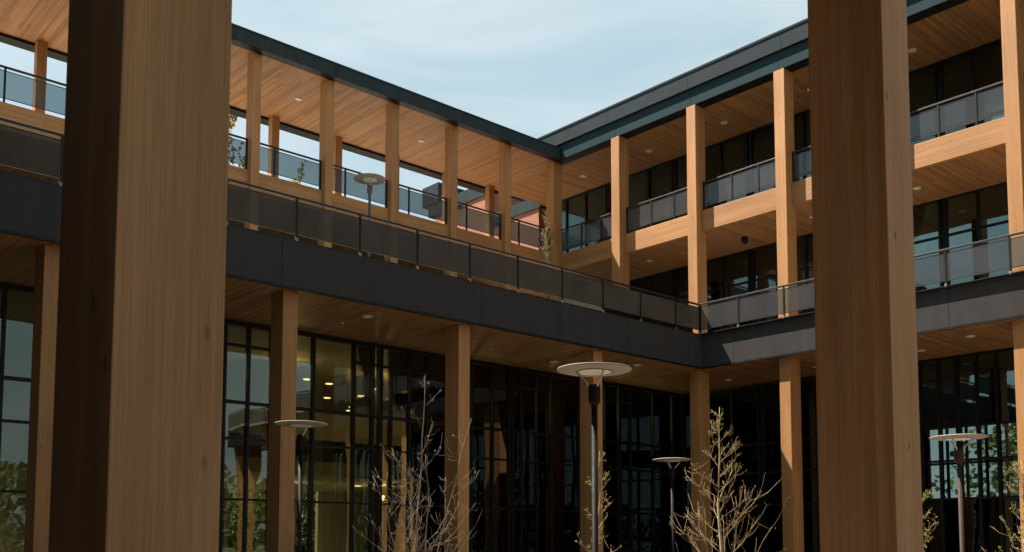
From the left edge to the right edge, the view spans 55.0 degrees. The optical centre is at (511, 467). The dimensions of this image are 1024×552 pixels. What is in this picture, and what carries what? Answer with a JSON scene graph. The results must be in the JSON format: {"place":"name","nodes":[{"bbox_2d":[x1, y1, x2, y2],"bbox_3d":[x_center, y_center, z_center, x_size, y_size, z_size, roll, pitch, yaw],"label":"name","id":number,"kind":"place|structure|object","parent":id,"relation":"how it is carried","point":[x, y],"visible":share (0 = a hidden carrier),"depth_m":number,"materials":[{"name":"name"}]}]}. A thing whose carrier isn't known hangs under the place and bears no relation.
{"place":"outdoors","nodes":[
{"label":"outdoors","id":0,"kind":"place"},
{"bbox_2d":[422,182,545,251],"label":"brick building","id":1,"kind":"structure","parent":0,"point":[527,211],"depth_m":48.89,"materials":[{"name":"brick"}]},
{"bbox_2d":[0,0,1018,539],"label":"sky","id":2,"kind":"structure","parent":0,"point":[533,68],"materials":[{"name":"blue"}]},
{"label":"ground","id":3,"kind":"structure","parent":0,"visible":0},
{"bbox_2d":[224,114,244,551],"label":"leafy tree","id":4,"kind":"object","parent":3,"relation":"on","point":[233,118],"visible":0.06,"depth_m":42.42,"materials":[{"name":"green plant"}]},
{"bbox_2d":[288,153,309,551],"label":"leafy tree","id":5,"kind":"object","parent":3,"relation":"on","point":[301,169],"visible":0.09,"depth_m":44.80,"materials":[{"name":"green plant"}]},
{"bbox_2d":[0,0,701,551],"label":"timber building","id":6,"kind":"structure","parent":3,"relation":"on","point":[352,348],"depth_m":31.46,"materials":[{"name":"wood"},{"name":"black metal"},{"name":"glass"}]},
{"bbox_2d":[0,282,34,492],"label":"window","id":7,"kind":"structure","parent":6,"relation":"in","point":[5,286],"depth_m":22.80,"materials":[{"name":"black metal"}]},
{"bbox_2d":[11,391,363,551],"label":"rear window","id":8,"kind":"structure","parent":6,"relation":"in","point":[253,490],"depth_m":41.27,"materials":[{"name":"black metal"}]},
{"bbox_2d":[0,64,549,252],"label":"balcony railing","id":9,"kind":"object","parent":6,"relation":"on","point":[345,183],"visible":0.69,"depth_m":35.62,"materials":[{"name":"metal"}]},
{"bbox_2d":[218,319,381,551],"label":"window","id":10,"kind":"structure","parent":6,"relation":"in","point":[362,353],"depth_m":28.33,"materials":[{"name":"black metal"}]},
{"bbox_2d":[0,118,701,335],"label":"balcony railing","id":11,"kind":"object","parent":6,"relation":"on","point":[21,149],"visible":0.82,"depth_m":25.54,"materials":[{"name":"metal"}]},
{"bbox_2d":[354,173,385,256],"bbox_3d":[-4.442,-6.969,30.575,1.000,4.198,1.000,4,-6,-42],"label":"street lamp","id":12,"kind":"object","parent":6,"relation":"on","point":[369,180],"visible":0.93,"depth_m":30.64,"materials":[{"name":"metal"}]},
{"bbox_2d":[380,345,513,551],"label":"window","id":13,"kind":"structure","parent":6,"relation":"in","point":[491,430],"depth_m":31.24,"materials":[{"name":"black glass"}]},
{"bbox_2d":[513,366,620,551],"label":"window","id":14,"kind":"structure","parent":6,"relation":"in","point":[546,473],"depth_m":34.54,"materials":[{"name":"black glass"}]},
{"bbox_2d":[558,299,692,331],"bbox_3d":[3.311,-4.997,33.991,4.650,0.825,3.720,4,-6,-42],"label":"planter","id":15,"kind":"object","parent":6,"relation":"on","point":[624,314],"visible":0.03,"depth_m":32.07,"materials":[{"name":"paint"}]},
{"bbox_2d":[539,210,560,298],"bbox_3d":[1.238,-7.146,34.382,0.882,3.687,0.977,4,-6,-42],"label":"bare tree","id":16,"kind":"object","parent":15,"relation":"in","point":[547,252],"visible":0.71,"depth_m":34.34,"materials":[{"name":"brown plant"}]},
{"bbox_2d":[619,384,684,551],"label":"window","id":17,"kind":"structure","parent":6,"relation":"in","point":[651,420],"depth_m":37.99,"materials":[{"name":"black glass"}]},
{"bbox_2d":[228,423,1018,551],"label":"woods","id":18,"kind":"object","parent":3,"relation":"on","point":[234,522],"visible":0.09,"depth_m":64.22,"materials":[{"name":"plant"}]},
{"bbox_2d":[511,0,1023,551],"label":"timber building","id":19,"kind":"structure","parent":3,"relation":"on","point":[691,132],"depth_m":34.57,"materials":[{"name":"brown wood"}]},
{"bbox_2d":[562,183,608,253],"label":"window","id":20,"kind":"structure","parent":19,"relation":"in","point":[590,204],"depth_m":43.62,"materials":[{"name":"black glass"}]},
{"bbox_2d":[608,159,674,238],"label":"window","id":21,"kind":"structure","parent":19,"relation":"in","point":[658,180],"depth_m":40.87,"materials":[{"name":"black glass"}]},
{"bbox_2d":[630,269,675,300],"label":"window","id":22,"kind":"structure","parent":19,"relation":"in","point":[664,283],"depth_m":40.25,"materials":[{"name":"black glass"}]},
{"bbox_2d":[674,131,750,218],"bbox_3d":[7.864,-10.697,38.506,0.195,3.930,3.634,4,-6,-42],"label":"window","id":23,"kind":"structure","parent":19,"relation":"in","point":[732,154],"depth_m":38.21,"materials":[{"name":"black glass"}]},
{"bbox_2d":[675,249,752,331],"bbox_3d":[7.858,-6.217,38.151,0.195,3.918,3.634,4,-6,-42],"label":"window","id":24,"kind":"structure","parent":19,"relation":"in","point":[730,275],"depth_m":37.80,"materials":[{"name":"black glass"}]},
{"bbox_2d":[683,383,764,551],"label":"window","id":25,"kind":"structure","parent":19,"relation":"in","point":[741,406],"depth_m":37.53,"materials":[{"name":"black glass"}]},
{"bbox_2d":[741,236,747,243],"bbox_3d":[8.401,-8.195,35.506,0.240,0.270,0.240,4,-6,-42],"label":"security camera","id":26,"kind":"object","parent":19,"relation":"attached to","point":[744,239],"visible":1,"depth_m":35.43,"materials":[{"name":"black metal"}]},
{"bbox_2d":[750,109,810,194],"bbox_3d":[10.281,-10.906,35.820,0.195,3.930,3.634,4,-6,-42],"label":"window","id":27,"kind":"structure","parent":19,"relation":"in","point":[762,139],"depth_m":36.59,"materials":[{"name":"black glass"}]},
{"bbox_2d":[561,81,1003,251],"bbox_3d":[11.500,-10.060,29.819,0.060,1.062,28.522,4,-6,-42],"label":"balcony railing","id":28,"kind":"object","parent":19,"relation":"on","point":[758,178],"visible":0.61,"depth_m":34.81,"materials":[{"name":"metal"}]},
{"bbox_2d":[752,233,814,322],"bbox_3d":[10.275,-6.426,35.466,0.195,3.918,3.634,4,-6,-42],"label":"window","id":29,"kind":"structure","parent":19,"relation":"in","point":[764,258],"depth_m":36.22,"materials":[{"name":"black glass"}]},
{"bbox_2d":[761,375,819,551],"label":"window","id":30,"kind":"structure","parent":19,"relation":"in","point":[770,396],"depth_m":35.98,"materials":[{"name":"black glass"}]},
{"bbox_2d":[699,231,1023,334],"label":"balcony railing","id":31,"kind":"object","parent":19,"relation":"on","point":[783,301],"visible":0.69,"depth_m":31.88,"materials":[{"name":"metal"}]},
{"bbox_2d":[909,61,941,145],"bbox_3d":[12.698,-11.116,33.135,0.195,3.930,3.634,4,-6,-42],"label":"window","id":32,"kind":"structure","parent":19,"relation":"in","point":[924,82],"depth_m":32.24,"materials":[{"name":"black glass"}]},
{"bbox_2d":[913,198,944,286],"bbox_3d":[12.692,-6.636,32.780,0.195,3.918,3.634,4,-6,-42],"label":"window","id":33,"kind":"structure","parent":19,"relation":"in","point":[922,213],"depth_m":31.85,"materials":[{"name":"black glass"}]},
{"bbox_2d":[918,355,959,551],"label":"window","id":34,"kind":"structure","parent":19,"relation":"in","point":[940,427],"depth_m":31.78,"materials":[{"name":"black metal"}]},
{"bbox_2d":[939,38,1003,135],"bbox_3d":[15.115,-11.325,30.450,0.195,3.930,3.634,4,-6,-42],"label":"window","id":35,"kind":"structure","parent":19,"relation":"in","point":[979,67],"depth_m":31.09,"materials":[{"name":"black glass"}]},
{"bbox_2d":[928,424,1017,498],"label":"rear window","id":36,"kind":"structure","parent":19,"relation":"in","point":[1007,460],"depth_m":40.58,"materials":[{"name":"black metal"}]},
{"bbox_2d":[943,182,1008,284],"bbox_3d":[15.109,-6.845,30.095,0.195,3.918,3.634,4,-6,-42],"label":"window","id":37,"kind":"structure","parent":19,"relation":"in","point":[946,201],"depth_m":30.77,"materials":[{"name":"black metal"}]},
{"bbox_2d":[955,347,1021,551],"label":"window","id":38,"kind":"structure","parent":19,"relation":"in","point":[978,424],"depth_m":30.60,"materials":[{"name":"black metal"}]},
{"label":"courtyard paving","id":39,"kind":"structure","parent":0,"visible":0},
{"bbox_2d":[48,0,231,551],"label":"timber pillar","id":40,"kind":"structure","parent":39,"relation":"on","point":[136,439],"depth_m":3.48,"materials":[{"name":"brown wood"}]},
{"bbox_2d":[274,420,327,551],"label":"street lamp","id":41,"kind":"object","parent":39,"relation":"on","point":[301,438],"visible":1,"depth_m":18.61,"materials":[{"name":"grey metal"}]},
{"bbox_2d":[355,377,482,551],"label":"bare tree","id":42,"kind":"object","parent":39,"relation":"on","point":[417,527],"visible":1,"depth_m":15.86,"materials":[{"name":"brown plant"}]},
{"bbox_2d":[557,362,631,551],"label":"street lamp","id":43,"kind":"object","parent":39,"relation":"on","point":[592,369],"visible":1,"depth_m":13.01,"materials":[{"name":"grey metal"}]},
{"bbox_2d":[575,451,620,551],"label":"bare tree","id":44,"kind":"object","parent":39,"relation":"on","point":[599,530],"visible":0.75,"depth_m":19.25,"materials":[{"name":"brown plant"}]},
{"bbox_2d":[653,457,690,551],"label":"street lamp","id":45,"kind":"object","parent":39,"relation":"on","point":[672,469],"visible":1,"depth_m":25.47,"materials":[{"name":"grey metal"}]},
{"bbox_2d":[669,407,789,551],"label":"bare tree","id":46,"kind":"object","parent":39,"relation":"on","point":[717,506],"visible":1,"depth_m":16.42,"materials":[{"name":"brown plant"}]},
{"bbox_2d":[807,0,923,551],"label":"timber pillar","id":47,"kind":"structure","parent":39,"relation":"on","point":[869,460],"depth_m":7.21,"materials":[{"name":"brown wood"}]},
{"bbox_2d":[922,489,938,551],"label":"bare tree","id":48,"kind":"object","parent":39,"relation":"on","point":[927,530],"visible":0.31,"depth_m":12.63,"materials":[{"name":"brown plant"}]},
{"bbox_2d":[929,434,988,551],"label":"street lamp","id":49,"kind":"object","parent":39,"relation":"on","point":[959,456],"visible":1,"depth_m":17.95,"materials":[{"name":"metal"}]},
{"bbox_2d":[982,460,1023,551],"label":"bare tree","id":50,"kind":"object","parent":39,"relation":"on","point":[1014,491],"visible":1,"depth_m":13.26,"materials":[{"name":"brown plant"}]}
]}

